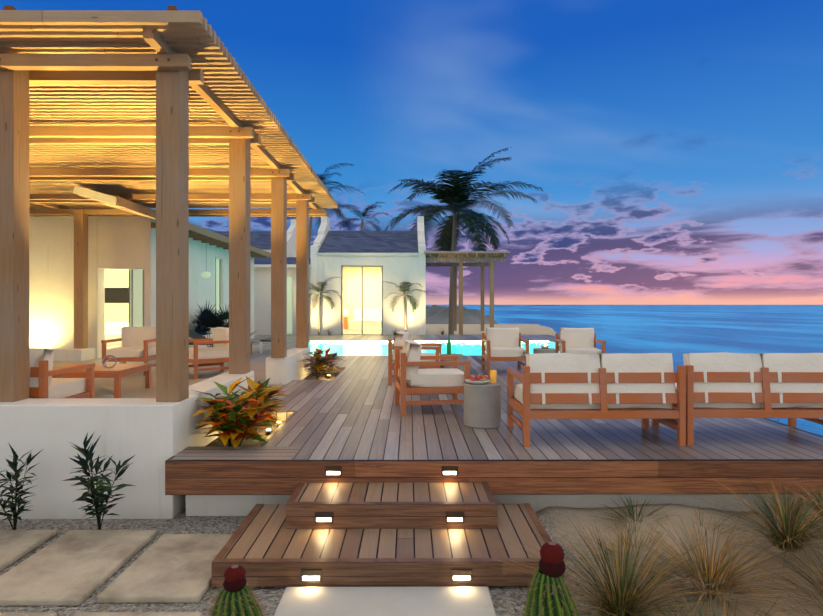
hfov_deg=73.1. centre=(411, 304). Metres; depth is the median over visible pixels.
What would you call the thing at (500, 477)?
deck fascia
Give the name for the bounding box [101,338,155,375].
chair frame
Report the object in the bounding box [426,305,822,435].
ocean
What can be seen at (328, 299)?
palm
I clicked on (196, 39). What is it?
pergola slats
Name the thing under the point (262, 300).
link wall
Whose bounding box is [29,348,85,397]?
chair cushion
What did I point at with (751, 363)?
sofa cushion
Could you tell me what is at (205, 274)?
pendants
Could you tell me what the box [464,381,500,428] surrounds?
round table
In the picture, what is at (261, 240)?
pavilion roof
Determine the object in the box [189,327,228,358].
chair cushion
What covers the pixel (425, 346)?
chair frame
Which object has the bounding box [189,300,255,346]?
shrub
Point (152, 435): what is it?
parapet
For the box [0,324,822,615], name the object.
ground
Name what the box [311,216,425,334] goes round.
pavilion walls
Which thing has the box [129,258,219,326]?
house glazing
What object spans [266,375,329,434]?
planter lights
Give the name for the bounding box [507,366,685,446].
sofa frame
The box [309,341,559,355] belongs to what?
pool water
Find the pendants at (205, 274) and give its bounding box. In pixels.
[201,271,210,277]
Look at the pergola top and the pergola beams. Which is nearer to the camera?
the pergola beams
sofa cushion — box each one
[513,353,675,408]
[675,352,822,407]
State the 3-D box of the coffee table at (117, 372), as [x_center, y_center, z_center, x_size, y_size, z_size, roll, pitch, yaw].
[-4.349,1.022,7.555,1.200,0.350,0.900,0,0,0]
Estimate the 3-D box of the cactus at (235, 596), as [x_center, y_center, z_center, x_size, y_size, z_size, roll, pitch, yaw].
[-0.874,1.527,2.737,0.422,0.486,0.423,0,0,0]
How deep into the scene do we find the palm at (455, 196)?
29.77 m
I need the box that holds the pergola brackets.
[0,5,303,196]
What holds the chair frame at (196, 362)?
on the terrace floor
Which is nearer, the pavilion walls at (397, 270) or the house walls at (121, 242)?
the house walls at (121, 242)
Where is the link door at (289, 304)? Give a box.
[287,277,292,332]
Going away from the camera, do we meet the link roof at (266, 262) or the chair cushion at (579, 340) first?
the chair cushion at (579, 340)
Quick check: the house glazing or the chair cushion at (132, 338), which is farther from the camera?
the house glazing
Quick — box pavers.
[0,530,232,615]
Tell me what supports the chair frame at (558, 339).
on the deck at (351, 411)
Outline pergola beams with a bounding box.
[0,53,326,216]
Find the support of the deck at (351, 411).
on the deck base at (220, 505)
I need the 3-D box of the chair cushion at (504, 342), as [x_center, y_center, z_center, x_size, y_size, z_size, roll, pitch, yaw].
[1.712,0.681,10.220,0.622,0.503,0.752,0,0,0]
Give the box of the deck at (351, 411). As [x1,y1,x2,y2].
[250,335,822,459]
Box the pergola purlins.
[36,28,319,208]
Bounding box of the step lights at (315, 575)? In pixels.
[300,466,471,582]
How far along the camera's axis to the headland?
57.17 m
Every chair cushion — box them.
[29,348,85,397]
[106,327,155,357]
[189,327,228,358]
[392,331,439,363]
[398,340,463,386]
[485,327,524,356]
[559,328,601,353]
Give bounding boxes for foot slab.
[274,586,495,615]
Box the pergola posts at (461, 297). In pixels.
[453,261,493,333]
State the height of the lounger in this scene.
0.697 m
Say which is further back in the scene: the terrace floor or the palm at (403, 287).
the palm at (403, 287)
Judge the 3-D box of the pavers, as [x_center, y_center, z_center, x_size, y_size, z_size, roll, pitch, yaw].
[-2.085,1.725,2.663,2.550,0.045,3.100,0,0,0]
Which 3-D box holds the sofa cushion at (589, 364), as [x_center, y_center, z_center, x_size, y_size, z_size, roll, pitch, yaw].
[1.680,0.680,5.234,1.302,0.505,0.754,0,0,-1]
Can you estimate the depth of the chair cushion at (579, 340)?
10.29 m
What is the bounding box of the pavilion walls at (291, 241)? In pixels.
[269,219,295,334]
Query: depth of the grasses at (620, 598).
3.29 m
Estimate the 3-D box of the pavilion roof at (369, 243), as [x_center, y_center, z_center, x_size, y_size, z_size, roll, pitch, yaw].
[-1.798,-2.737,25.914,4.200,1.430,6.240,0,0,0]
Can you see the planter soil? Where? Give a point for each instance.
(217, 442)
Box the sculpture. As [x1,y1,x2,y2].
[102,355,116,367]
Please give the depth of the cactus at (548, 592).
2.67 m
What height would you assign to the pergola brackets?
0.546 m
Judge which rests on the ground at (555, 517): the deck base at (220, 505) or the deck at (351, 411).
the deck base at (220, 505)
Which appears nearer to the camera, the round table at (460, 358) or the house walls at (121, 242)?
the round table at (460, 358)
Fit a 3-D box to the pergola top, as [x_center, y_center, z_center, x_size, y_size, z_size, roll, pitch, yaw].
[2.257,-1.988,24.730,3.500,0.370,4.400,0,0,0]
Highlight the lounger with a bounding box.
[189,329,254,353]
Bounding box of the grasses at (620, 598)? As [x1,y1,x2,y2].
[325,329,822,615]
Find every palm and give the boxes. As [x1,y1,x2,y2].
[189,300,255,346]
[269,163,364,256]
[309,277,340,334]
[337,202,387,230]
[383,281,427,331]
[384,147,543,334]
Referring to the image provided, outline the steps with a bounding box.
[212,482,563,586]
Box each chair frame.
[29,360,94,397]
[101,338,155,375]
[189,338,228,378]
[388,337,441,385]
[395,348,470,415]
[482,333,528,374]
[555,333,605,353]
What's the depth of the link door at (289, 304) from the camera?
24.02 m
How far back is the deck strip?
4.62 m
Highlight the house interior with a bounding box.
[105,269,128,348]
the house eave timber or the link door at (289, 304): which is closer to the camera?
the house eave timber
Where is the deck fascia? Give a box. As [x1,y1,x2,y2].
[165,418,822,494]
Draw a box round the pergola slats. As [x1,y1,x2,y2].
[0,10,337,207]
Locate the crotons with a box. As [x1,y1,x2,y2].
[191,347,349,448]
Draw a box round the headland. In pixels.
[426,305,497,323]
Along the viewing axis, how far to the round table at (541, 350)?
9.78 m
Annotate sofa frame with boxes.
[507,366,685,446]
[652,365,822,444]
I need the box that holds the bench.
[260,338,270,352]
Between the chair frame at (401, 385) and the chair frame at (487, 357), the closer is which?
the chair frame at (401, 385)
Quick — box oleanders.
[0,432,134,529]
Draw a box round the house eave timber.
[116,196,270,257]
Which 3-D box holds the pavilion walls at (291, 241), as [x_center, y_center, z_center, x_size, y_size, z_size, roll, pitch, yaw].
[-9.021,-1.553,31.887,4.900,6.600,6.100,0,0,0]
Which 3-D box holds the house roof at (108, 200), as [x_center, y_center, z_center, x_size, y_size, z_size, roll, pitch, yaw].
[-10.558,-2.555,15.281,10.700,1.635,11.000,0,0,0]
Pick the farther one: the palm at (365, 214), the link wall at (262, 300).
the palm at (365, 214)
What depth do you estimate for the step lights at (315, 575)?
3.90 m
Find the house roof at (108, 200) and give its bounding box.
[73,186,225,242]
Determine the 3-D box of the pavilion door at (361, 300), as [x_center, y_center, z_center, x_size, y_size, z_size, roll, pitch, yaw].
[-2.047,-0.193,23.053,1.720,2.860,0.120,0,0,0]
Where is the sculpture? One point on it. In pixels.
(114, 365)
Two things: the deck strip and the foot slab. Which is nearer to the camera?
the foot slab
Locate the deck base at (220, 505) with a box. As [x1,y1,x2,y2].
[186,494,822,515]
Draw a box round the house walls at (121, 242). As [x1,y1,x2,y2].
[29,208,253,358]
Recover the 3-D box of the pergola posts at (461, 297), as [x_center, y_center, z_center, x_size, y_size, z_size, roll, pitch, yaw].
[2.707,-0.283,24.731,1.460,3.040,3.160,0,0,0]
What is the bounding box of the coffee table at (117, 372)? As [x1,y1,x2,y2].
[52,364,150,397]
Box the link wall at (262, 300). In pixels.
[254,267,310,335]
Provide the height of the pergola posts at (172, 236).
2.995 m
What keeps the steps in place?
on the ground at (555, 517)
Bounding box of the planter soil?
[205,372,340,446]
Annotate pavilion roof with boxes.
[213,231,270,251]
[317,231,418,255]
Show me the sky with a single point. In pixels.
(673, 148)
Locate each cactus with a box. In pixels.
[204,565,269,615]
[514,541,584,615]
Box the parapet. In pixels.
[0,347,309,518]
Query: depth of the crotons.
5.10 m
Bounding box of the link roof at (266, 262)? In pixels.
[254,257,310,266]
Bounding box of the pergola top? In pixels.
[424,251,509,266]
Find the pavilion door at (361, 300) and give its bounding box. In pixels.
[341,265,382,334]
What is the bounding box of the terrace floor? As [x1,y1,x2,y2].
[53,358,284,397]
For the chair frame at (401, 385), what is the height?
0.700 m
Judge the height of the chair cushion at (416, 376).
0.503 m
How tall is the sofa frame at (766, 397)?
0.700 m
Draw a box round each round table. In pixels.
[441,354,462,370]
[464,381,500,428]
[533,348,555,353]
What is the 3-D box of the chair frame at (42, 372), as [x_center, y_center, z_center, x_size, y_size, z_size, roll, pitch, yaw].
[-3.620,0.847,5.312,0.748,0.700,0.790,0,0,0]
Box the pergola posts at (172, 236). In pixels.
[0,70,308,401]
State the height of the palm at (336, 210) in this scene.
11.831 m
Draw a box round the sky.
[0,0,822,304]

